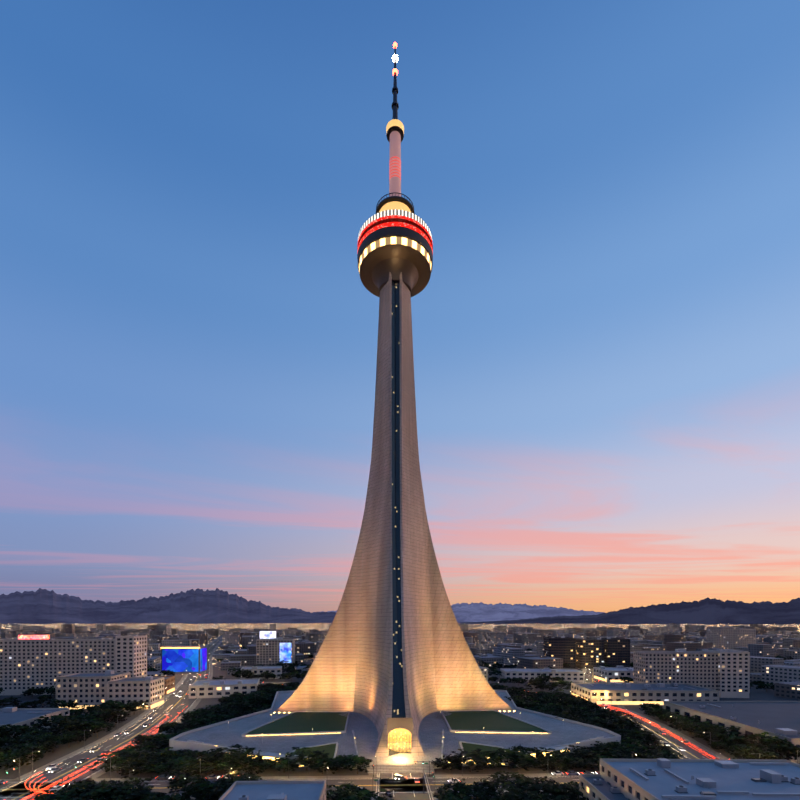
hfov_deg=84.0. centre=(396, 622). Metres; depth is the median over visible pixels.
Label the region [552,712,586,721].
tree
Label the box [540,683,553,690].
tree
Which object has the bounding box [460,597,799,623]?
mountains
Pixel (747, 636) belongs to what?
building
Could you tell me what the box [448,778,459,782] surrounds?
car
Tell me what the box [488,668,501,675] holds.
tree
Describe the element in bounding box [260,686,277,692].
tree
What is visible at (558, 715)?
tree
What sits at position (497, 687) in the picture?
tree
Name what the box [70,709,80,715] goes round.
tree
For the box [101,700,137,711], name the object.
tree
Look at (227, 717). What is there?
tree
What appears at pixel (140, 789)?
tree
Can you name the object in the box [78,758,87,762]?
car
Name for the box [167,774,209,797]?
tree
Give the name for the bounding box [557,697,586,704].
tree
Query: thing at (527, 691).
tree
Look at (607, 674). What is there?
building
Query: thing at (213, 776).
car
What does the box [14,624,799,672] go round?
city blocks
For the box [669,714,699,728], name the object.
tree
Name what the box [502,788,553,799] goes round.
tree
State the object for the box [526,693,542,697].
tree
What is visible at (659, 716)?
tree
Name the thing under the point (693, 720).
tree
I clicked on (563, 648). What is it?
dark glass building
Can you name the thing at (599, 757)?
tree
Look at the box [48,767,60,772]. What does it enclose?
car
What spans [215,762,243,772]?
tree
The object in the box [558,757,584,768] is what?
tree
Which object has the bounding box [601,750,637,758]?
tree
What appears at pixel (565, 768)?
tree
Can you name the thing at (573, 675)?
building
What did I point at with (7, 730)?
tree
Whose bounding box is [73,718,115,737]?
tree
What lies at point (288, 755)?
street lamps
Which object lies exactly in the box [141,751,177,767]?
tree
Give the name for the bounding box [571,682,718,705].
low wide building
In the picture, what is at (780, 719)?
flat-roofed building
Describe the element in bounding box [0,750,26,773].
tree
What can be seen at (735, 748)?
tree
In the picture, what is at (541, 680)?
tree
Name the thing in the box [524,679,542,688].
tree
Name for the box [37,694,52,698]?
tree
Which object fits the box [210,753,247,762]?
tree
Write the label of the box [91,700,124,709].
tree
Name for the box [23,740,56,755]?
tree
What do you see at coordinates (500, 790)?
tree
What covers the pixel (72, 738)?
tree
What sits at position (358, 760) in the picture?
tree
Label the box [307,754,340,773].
tree
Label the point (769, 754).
tree
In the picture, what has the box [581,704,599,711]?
tree
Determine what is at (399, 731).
tower entrance
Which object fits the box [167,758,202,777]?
tree
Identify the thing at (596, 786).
building
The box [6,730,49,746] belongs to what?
tree
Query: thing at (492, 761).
tree
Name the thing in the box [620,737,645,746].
tree
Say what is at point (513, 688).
tree
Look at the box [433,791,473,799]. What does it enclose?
tree
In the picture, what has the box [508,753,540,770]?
tree
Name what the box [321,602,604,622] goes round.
mountains
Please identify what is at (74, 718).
tree
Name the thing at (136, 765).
tree
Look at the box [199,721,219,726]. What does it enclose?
tree
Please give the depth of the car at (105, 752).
203.73 m
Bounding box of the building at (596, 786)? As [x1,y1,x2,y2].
[579,774,629,799]
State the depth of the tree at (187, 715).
262.56 m
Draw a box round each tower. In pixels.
[275,272,512,755]
[707,626,739,649]
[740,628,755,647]
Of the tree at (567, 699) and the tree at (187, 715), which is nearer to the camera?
the tree at (187, 715)
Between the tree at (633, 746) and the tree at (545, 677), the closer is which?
the tree at (633, 746)
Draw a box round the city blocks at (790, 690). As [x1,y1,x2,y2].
[0,625,799,699]
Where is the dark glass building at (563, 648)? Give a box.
[544,636,575,667]
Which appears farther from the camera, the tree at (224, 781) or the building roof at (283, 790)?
the tree at (224, 781)
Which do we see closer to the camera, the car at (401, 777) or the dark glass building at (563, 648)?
the car at (401, 777)
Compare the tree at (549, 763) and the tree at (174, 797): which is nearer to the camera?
the tree at (174, 797)
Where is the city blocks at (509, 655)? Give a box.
[0,623,799,681]
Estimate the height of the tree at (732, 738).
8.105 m
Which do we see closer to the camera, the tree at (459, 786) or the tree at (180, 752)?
the tree at (459, 786)
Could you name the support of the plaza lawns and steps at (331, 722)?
on the plaza podium
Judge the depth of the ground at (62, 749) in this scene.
350.44 m
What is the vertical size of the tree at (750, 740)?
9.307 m
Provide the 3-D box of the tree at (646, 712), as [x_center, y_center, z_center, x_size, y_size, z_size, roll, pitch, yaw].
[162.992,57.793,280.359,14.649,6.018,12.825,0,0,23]
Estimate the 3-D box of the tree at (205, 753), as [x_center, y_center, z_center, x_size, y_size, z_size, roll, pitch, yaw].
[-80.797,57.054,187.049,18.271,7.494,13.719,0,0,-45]
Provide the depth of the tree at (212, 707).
292.71 m
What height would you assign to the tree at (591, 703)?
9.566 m
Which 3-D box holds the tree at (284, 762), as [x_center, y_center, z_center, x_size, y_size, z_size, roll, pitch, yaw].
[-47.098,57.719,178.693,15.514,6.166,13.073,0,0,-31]
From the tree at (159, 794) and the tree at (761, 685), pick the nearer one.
the tree at (159, 794)
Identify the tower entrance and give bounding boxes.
[387,718,412,751]
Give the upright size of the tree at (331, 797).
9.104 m
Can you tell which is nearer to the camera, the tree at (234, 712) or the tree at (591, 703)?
the tree at (234, 712)
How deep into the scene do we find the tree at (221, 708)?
273.21 m
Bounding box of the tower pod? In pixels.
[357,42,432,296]
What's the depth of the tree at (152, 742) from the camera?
202.72 m
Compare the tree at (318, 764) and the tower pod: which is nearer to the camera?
the tree at (318, 764)
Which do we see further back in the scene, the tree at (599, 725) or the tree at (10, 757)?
the tree at (599, 725)
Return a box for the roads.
[0,635,727,799]
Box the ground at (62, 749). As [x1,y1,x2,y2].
[0,623,799,799]
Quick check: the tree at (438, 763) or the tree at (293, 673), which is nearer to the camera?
the tree at (438, 763)
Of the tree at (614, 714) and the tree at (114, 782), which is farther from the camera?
the tree at (614, 714)
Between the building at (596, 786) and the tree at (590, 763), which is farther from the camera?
the tree at (590, 763)
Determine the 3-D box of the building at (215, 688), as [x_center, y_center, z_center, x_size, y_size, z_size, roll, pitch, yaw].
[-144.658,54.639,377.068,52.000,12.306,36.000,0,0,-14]
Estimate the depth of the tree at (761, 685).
387.93 m
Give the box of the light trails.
[7,699,714,799]
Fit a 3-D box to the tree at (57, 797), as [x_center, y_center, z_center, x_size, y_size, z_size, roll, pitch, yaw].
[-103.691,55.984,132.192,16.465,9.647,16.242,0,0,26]
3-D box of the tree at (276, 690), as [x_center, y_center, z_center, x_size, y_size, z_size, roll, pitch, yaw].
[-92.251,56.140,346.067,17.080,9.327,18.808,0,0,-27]
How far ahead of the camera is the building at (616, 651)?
580.64 m
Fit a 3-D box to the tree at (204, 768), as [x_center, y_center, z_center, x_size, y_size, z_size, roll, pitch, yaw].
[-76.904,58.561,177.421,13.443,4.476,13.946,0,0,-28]
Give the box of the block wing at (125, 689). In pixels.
[107,677,163,710]
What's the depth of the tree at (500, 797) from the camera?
138.92 m
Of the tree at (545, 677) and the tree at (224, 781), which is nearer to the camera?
the tree at (224, 781)
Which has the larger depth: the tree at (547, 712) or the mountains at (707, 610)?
the mountains at (707, 610)
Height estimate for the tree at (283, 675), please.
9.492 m
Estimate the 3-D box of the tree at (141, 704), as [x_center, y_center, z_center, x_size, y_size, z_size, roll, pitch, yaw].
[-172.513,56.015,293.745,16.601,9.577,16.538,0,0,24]
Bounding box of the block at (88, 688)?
[56,670,130,709]
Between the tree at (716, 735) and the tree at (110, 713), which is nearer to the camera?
the tree at (716, 735)
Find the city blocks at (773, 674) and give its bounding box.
[1,624,799,687]
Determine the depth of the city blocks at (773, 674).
1086.68 m
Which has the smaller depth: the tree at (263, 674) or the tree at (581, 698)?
the tree at (581, 698)
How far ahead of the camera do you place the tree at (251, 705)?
288.14 m
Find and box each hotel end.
[115,635,146,676]
[702,650,749,697]
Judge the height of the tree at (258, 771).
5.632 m
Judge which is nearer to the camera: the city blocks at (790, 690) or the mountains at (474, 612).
the city blocks at (790, 690)
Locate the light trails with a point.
(176, 716)
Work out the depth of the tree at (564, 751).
192.46 m
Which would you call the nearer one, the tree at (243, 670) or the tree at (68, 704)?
the tree at (68, 704)
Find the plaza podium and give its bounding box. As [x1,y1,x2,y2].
[169,690,620,769]
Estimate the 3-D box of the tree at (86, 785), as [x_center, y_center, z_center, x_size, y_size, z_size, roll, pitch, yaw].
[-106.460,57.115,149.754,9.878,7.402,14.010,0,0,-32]
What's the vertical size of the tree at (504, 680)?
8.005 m
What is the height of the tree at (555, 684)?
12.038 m
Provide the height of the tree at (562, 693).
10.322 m
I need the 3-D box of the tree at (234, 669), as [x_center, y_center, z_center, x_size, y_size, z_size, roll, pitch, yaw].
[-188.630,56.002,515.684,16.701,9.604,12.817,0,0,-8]
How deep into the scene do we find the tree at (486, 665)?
528.79 m
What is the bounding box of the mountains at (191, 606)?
[0,588,335,623]
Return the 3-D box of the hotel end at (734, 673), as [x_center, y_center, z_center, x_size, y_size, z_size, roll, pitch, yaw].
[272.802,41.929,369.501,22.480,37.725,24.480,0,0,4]
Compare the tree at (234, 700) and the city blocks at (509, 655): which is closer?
the tree at (234, 700)
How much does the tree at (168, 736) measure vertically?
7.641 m
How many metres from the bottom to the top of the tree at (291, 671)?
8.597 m
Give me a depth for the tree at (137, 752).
184.69 m
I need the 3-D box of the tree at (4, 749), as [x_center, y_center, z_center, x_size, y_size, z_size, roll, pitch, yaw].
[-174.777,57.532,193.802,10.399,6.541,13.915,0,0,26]
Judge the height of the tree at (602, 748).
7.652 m
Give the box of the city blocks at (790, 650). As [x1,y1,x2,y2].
[2,624,799,667]
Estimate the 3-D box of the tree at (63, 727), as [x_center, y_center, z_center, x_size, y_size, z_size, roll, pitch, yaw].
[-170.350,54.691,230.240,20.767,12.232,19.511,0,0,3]
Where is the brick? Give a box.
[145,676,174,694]
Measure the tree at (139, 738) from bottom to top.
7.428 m
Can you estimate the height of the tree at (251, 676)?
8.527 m
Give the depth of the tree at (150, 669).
506.34 m
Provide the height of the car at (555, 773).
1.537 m
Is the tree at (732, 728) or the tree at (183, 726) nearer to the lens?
the tree at (732, 728)
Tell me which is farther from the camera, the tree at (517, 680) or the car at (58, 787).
the tree at (517, 680)
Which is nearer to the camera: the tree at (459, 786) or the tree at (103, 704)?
the tree at (459, 786)
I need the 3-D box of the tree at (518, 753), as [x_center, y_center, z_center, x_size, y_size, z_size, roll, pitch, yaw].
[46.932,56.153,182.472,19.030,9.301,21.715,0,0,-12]
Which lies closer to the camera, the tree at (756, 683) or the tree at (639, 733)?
the tree at (639, 733)
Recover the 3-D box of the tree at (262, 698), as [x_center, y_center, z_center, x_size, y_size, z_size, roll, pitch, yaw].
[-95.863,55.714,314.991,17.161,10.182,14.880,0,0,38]
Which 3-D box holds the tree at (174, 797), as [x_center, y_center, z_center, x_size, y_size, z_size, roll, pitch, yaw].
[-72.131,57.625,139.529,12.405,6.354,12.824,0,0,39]
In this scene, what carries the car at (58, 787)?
on the roads
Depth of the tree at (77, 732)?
221.99 m
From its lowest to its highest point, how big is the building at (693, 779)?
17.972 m
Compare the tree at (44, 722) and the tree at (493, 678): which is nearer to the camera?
the tree at (44, 722)
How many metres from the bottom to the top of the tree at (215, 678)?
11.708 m
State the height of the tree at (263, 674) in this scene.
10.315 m
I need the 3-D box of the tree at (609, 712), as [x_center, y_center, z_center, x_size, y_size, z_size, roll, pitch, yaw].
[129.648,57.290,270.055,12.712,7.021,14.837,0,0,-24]
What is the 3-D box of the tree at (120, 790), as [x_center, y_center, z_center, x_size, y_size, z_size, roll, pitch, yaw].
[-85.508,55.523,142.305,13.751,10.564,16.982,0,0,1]
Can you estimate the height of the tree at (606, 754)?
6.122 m
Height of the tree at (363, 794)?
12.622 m
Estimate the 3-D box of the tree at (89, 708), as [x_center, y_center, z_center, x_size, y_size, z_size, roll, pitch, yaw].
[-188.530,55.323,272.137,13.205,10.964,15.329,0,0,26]
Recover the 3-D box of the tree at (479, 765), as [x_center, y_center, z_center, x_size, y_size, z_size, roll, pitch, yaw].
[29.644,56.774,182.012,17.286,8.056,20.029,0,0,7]
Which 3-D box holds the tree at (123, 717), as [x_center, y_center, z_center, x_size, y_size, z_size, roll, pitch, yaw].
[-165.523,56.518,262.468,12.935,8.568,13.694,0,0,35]
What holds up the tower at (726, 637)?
on the ground at (62, 749)
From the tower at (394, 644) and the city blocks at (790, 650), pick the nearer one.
the tower at (394, 644)
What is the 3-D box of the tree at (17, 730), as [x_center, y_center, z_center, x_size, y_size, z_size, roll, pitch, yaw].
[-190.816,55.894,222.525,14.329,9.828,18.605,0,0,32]
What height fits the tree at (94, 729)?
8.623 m
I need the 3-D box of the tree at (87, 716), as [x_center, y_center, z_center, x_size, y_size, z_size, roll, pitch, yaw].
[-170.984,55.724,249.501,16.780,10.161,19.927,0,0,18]
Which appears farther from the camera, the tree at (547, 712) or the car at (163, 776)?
the tree at (547, 712)
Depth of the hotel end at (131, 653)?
369.19 m
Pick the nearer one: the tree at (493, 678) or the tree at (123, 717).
the tree at (123, 717)
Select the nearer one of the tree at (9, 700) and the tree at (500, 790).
the tree at (500, 790)
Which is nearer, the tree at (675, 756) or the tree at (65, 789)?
the tree at (65, 789)
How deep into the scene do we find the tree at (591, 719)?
244.01 m
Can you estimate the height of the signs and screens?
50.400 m
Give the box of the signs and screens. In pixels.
[18,631,290,673]
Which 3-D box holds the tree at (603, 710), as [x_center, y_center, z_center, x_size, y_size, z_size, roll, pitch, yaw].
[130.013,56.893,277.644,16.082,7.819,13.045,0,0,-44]
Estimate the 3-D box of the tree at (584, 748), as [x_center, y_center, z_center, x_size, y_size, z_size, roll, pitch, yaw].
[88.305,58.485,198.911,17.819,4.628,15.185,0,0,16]
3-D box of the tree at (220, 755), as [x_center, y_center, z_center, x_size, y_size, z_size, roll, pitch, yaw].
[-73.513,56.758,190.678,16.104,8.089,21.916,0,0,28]
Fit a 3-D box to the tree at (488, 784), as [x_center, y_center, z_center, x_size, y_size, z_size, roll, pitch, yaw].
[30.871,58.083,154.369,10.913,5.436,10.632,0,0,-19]
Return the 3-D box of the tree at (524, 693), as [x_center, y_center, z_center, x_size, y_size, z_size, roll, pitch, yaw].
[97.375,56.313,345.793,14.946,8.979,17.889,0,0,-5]
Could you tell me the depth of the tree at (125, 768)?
173.17 m
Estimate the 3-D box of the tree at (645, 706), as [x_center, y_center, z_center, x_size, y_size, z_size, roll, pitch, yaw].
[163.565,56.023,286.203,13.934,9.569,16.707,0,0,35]
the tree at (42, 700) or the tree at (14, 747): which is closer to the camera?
the tree at (14, 747)
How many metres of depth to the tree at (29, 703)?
294.43 m
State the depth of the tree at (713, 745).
207.68 m
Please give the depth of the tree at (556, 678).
441.18 m
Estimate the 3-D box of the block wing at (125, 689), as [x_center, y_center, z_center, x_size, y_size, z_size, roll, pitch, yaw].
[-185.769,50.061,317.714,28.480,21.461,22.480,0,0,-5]
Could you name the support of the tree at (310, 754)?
on the ground at (62, 749)
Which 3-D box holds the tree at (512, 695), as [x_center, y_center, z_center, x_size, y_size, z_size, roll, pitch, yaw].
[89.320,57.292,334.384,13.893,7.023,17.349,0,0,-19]
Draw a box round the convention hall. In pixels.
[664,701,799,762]
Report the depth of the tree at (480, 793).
145.35 m
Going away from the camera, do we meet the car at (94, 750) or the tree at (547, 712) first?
the car at (94, 750)
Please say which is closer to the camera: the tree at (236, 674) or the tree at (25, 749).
the tree at (25, 749)
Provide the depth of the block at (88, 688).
308.05 m
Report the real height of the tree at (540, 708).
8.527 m
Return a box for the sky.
[0,0,799,612]
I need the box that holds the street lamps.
[13,642,797,798]
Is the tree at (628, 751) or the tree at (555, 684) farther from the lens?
the tree at (555, 684)
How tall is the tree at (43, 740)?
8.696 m
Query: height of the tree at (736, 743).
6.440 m
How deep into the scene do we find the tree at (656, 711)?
270.77 m
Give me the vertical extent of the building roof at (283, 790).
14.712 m
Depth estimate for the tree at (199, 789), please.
145.19 m
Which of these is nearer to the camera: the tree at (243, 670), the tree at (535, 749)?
the tree at (535, 749)
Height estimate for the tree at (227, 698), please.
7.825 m
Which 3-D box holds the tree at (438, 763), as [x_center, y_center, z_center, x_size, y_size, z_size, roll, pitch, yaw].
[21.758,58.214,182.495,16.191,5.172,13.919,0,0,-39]
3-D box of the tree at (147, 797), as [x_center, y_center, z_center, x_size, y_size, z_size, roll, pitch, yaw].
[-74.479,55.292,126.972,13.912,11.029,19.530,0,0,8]
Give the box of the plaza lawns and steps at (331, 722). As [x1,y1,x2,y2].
[187,710,603,773]
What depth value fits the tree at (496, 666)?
565.04 m
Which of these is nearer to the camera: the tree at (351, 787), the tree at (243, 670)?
the tree at (351, 787)
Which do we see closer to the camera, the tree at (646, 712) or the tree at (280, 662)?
the tree at (646, 712)
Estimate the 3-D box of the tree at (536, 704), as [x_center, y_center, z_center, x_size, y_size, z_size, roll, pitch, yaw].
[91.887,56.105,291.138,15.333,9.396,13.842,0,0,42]
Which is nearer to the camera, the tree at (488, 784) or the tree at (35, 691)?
the tree at (488, 784)
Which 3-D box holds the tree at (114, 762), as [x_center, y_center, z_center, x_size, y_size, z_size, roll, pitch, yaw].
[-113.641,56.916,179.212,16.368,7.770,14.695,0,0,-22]
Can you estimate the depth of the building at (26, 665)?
373.83 m
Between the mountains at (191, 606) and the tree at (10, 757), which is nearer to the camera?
the tree at (10, 757)
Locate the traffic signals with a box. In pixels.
[5,758,742,791]
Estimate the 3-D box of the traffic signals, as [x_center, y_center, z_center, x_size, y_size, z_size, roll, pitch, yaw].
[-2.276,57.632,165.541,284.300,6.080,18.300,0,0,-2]
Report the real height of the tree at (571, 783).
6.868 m
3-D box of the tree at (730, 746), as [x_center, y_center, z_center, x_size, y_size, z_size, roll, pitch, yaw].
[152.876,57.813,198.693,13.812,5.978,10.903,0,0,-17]
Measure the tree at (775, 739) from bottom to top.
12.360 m
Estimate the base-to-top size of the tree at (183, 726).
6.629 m
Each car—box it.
[46,764,57,769]
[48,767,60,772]
[49,786,63,790]
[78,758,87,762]
[90,748,99,752]
[101,750,110,754]
[156,774,170,779]
[206,774,218,779]
[396,775,406,780]
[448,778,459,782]
[552,771,563,775]
[566,771,578,775]
[581,770,593,773]
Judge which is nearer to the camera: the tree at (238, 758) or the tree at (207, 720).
the tree at (238, 758)
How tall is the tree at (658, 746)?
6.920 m
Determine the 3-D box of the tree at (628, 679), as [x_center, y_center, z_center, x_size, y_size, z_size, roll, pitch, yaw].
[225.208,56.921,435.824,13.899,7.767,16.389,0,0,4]
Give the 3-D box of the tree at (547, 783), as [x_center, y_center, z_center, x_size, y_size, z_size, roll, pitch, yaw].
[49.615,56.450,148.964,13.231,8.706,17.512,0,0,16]
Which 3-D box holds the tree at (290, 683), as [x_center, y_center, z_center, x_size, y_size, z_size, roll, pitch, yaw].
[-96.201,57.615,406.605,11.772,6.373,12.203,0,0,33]
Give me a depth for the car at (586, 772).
176.12 m
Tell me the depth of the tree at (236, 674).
456.66 m
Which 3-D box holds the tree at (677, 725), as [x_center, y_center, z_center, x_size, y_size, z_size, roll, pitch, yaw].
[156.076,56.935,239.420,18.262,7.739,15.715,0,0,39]
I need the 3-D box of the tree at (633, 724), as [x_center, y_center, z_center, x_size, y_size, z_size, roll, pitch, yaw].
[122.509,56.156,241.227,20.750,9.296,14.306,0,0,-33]
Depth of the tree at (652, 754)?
184.07 m
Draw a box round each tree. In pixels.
[0,696,21,707]
[0,724,14,737]
[0,725,38,737]
[0,746,13,753]
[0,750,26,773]
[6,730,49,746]
[7,739,47,764]
[12,741,37,750]
[14,724,51,735]
[15,701,43,707]
[20,687,45,697]
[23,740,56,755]
[30,697,55,707]
[31,732,71,752]
[34,715,69,731]
[34,733,62,747]
[34,789,78,799]
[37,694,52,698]
[39,716,92,735]
[46,685,55,696]
[46,699,77,708]
[50,787,93,799]
[59,714,83,729]
[61,729,91,742]
[62,731,92,747]
[66,778,95,799]
[67,782,123,799]
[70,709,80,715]
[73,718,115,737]
[74,704,101,715]
[76,722,100,735]
[77,713,114,727]
[82,709,106,716]
[87,779,128,799]
[88,753,138,772]
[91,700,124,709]
[91,708,129,723]
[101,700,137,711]
[106,776,155,799]
[108,711,130,725]
[110,753,165,778]
[111,745,159,755]
[112,749,161,764]
[122,786,153,794]
[123,700,151,713]
[124,756,165,767]
[131,734,164,744]
[135,738,168,750]
[139,791,166,797]
[140,794,169,799]
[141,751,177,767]
[142,762,170,773]
[147,668,157,671]
[147,747,191,762]
[152,734,177,745]
[154,793,188,799]
[158,721,181,733]
[160,670,174,675]
[161,754,204,770]
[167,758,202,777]
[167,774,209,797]
[169,722,191,733]
[172,727,197,733]
[179,709,213,720]
[180,749,226,762]
[180,780,219,799]
[181,718,217,727]
[188,761,218,774]
[195,712,223,724]
[198,744,250,762]
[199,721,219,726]
[201,704,219,709]
[204,775,268,799]
[206,769,258,796]
[210,702,244,714]
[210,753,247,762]
[212,676,225,679]
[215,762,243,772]
[216,713,234,722]
[218,695,237,703]
[224,750,266,765]
[225,709,258,717]
[226,697,245,703]
[226,748,263,771]
[228,667,240,672]
[228,701,263,709]
[231,671,249,676]
[239,669,252,678]
[241,760,269,773]
[245,672,256,678]
[252,690,275,699]
[252,693,273,703]
[253,705,270,712]
[254,683,268,689]
[255,672,272,681]
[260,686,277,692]
[260,757,299,771]
[265,673,275,680]
[268,689,285,694]
[273,684,287,688]
[276,660,288,666]
[277,747,329,770]
[278,673,291,680]
[284,671,299,679]
[286,682,297,685]
[287,669,300,673]
[296,674,305,679]
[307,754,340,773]
[324,755,351,771]
[326,784,374,799]
[326,789,345,799]
[333,754,372,773]
[333,781,363,797]
[340,787,393,799]
[430,753,461,771]
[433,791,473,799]
[436,778,478,796]
[449,748,489,771]
[459,785,491,799]
[471,778,500,795]
[472,751,505,768]
[480,664,496,670]
[485,748,539,769]
[487,771,541,796]
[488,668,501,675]
[488,676,497,681]
[489,684,502,689]
[489,792,529,799]
[490,782,526,797]
[492,663,501,667]
[499,678,511,685]
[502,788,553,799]
[504,696,532,707]
[507,686,521,691]
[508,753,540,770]
[509,678,525,685]
[509,744,547,761]
[510,693,523,697]
[511,689,532,696]
[516,687,532,695]
[522,782,586,799]
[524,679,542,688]
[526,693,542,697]
[527,700,549,709]
[529,677,547,683]
[529,705,554,711]
[530,747,571,763]
[531,776,562,799]
[532,753,555,770]
[534,709,555,714]
[536,673,550,682]
[538,693,565,699]
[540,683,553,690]
[542,781,578,799]
[545,750,574,760]
[548,679,571,691]
[550,689,575,699]
[551,677,564,681]
[551,762,573,771]
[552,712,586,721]
[554,711,576,718]
[556,696,585,704]
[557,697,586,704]
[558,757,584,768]
[560,745,597,758]
[569,695,585,702]
[577,746,599,754]
[577,758,599,769]
[580,699,600,709]
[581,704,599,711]
[581,716,610,725]
[586,750,618,758]
[589,722,614,730]
[590,741,624,757]
[593,742,627,752]
[593,755,618,764]
[594,708,615,716]
[599,711,619,716]
[599,717,641,733]
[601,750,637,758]
[604,711,635,720]
[606,740,652,756]
[611,718,641,730]
[612,727,660,744]
[619,676,632,682]
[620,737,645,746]
[624,750,647,758]
[630,749,672,758]
[632,730,662,742]
[639,702,661,715]
[640,738,673,754]
[644,709,664,718]
[648,708,671,720]
[651,749,682,758]
[656,714,672,723]
[661,712,688,722]
[668,720,694,734]
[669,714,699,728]
[685,718,701,732]
[686,721,714,732]
[687,722,731,742]
[692,728,727,743]
[700,725,745,740]
[708,741,729,750]
[722,737,756,744]
[723,734,746,744]
[724,744,745,753]
[724,744,787,759]
[730,746,759,755]
[739,733,766,743]
[743,751,787,759]
[746,732,793,754]
[750,680,765,684]
[756,682,773,691]
[757,740,799,759]
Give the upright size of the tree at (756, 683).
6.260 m
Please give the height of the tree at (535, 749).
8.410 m
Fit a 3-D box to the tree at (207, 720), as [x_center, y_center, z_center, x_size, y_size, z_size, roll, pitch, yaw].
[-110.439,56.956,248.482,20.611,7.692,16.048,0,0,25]
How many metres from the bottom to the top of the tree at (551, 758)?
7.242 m
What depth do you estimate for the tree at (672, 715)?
260.56 m
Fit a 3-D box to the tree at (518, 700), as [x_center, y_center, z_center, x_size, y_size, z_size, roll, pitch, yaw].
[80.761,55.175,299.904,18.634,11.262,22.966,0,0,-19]
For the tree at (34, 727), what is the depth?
224.72 m
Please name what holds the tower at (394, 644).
on the ground at (62, 749)
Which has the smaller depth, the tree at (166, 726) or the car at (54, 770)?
the car at (54, 770)
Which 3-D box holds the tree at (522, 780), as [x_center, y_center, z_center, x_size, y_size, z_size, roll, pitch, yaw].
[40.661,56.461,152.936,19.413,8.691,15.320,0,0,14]
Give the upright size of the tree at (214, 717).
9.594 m
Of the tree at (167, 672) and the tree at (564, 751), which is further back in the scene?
the tree at (167, 672)
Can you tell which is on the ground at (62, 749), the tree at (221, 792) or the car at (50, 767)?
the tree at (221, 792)
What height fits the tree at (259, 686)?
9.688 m
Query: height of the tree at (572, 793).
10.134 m
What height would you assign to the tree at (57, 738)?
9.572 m
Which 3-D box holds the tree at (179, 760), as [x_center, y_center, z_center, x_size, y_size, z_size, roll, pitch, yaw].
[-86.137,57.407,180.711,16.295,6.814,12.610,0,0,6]
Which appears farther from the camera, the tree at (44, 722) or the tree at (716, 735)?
the tree at (44, 722)
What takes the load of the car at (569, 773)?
on the roads
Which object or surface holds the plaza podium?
on the ground at (62, 749)
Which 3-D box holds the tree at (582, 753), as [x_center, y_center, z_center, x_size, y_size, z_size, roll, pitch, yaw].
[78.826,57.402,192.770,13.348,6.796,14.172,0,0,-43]
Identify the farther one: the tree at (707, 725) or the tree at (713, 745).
the tree at (707, 725)
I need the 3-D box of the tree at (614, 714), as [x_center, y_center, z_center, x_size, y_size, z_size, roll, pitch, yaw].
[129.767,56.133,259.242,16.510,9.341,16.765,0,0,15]
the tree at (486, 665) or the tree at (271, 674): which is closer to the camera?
the tree at (271, 674)
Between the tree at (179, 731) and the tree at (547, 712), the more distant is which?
the tree at (547, 712)
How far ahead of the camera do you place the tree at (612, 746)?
198.24 m
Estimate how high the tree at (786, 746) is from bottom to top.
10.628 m
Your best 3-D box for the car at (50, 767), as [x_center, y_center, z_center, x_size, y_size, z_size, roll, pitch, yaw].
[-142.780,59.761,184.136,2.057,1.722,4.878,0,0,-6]
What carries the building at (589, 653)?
on the ground at (62, 749)
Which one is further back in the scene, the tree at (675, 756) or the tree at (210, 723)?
the tree at (210, 723)
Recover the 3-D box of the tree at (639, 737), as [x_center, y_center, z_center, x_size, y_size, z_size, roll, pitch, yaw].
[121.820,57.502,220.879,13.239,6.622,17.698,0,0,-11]
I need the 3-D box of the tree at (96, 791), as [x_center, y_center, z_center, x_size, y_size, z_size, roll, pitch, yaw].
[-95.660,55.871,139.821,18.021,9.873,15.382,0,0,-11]
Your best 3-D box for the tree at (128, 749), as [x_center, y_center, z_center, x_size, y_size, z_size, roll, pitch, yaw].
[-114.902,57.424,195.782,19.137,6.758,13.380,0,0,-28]
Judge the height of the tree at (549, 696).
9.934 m
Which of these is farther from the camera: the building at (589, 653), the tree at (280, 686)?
the building at (589, 653)
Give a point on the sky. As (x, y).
(606, 319)
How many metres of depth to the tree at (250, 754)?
185.15 m
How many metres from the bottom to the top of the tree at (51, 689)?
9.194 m
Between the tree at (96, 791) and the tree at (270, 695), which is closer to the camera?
the tree at (96, 791)
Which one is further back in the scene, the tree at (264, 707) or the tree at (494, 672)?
the tree at (494, 672)
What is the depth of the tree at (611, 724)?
234.78 m
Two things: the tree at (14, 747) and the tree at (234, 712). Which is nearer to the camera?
the tree at (14, 747)
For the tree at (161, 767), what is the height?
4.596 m
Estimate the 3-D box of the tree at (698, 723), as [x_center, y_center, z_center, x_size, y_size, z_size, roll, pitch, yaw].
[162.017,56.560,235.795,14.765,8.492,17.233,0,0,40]
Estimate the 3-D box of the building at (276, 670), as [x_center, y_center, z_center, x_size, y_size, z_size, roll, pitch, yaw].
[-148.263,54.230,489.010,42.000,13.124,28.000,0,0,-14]

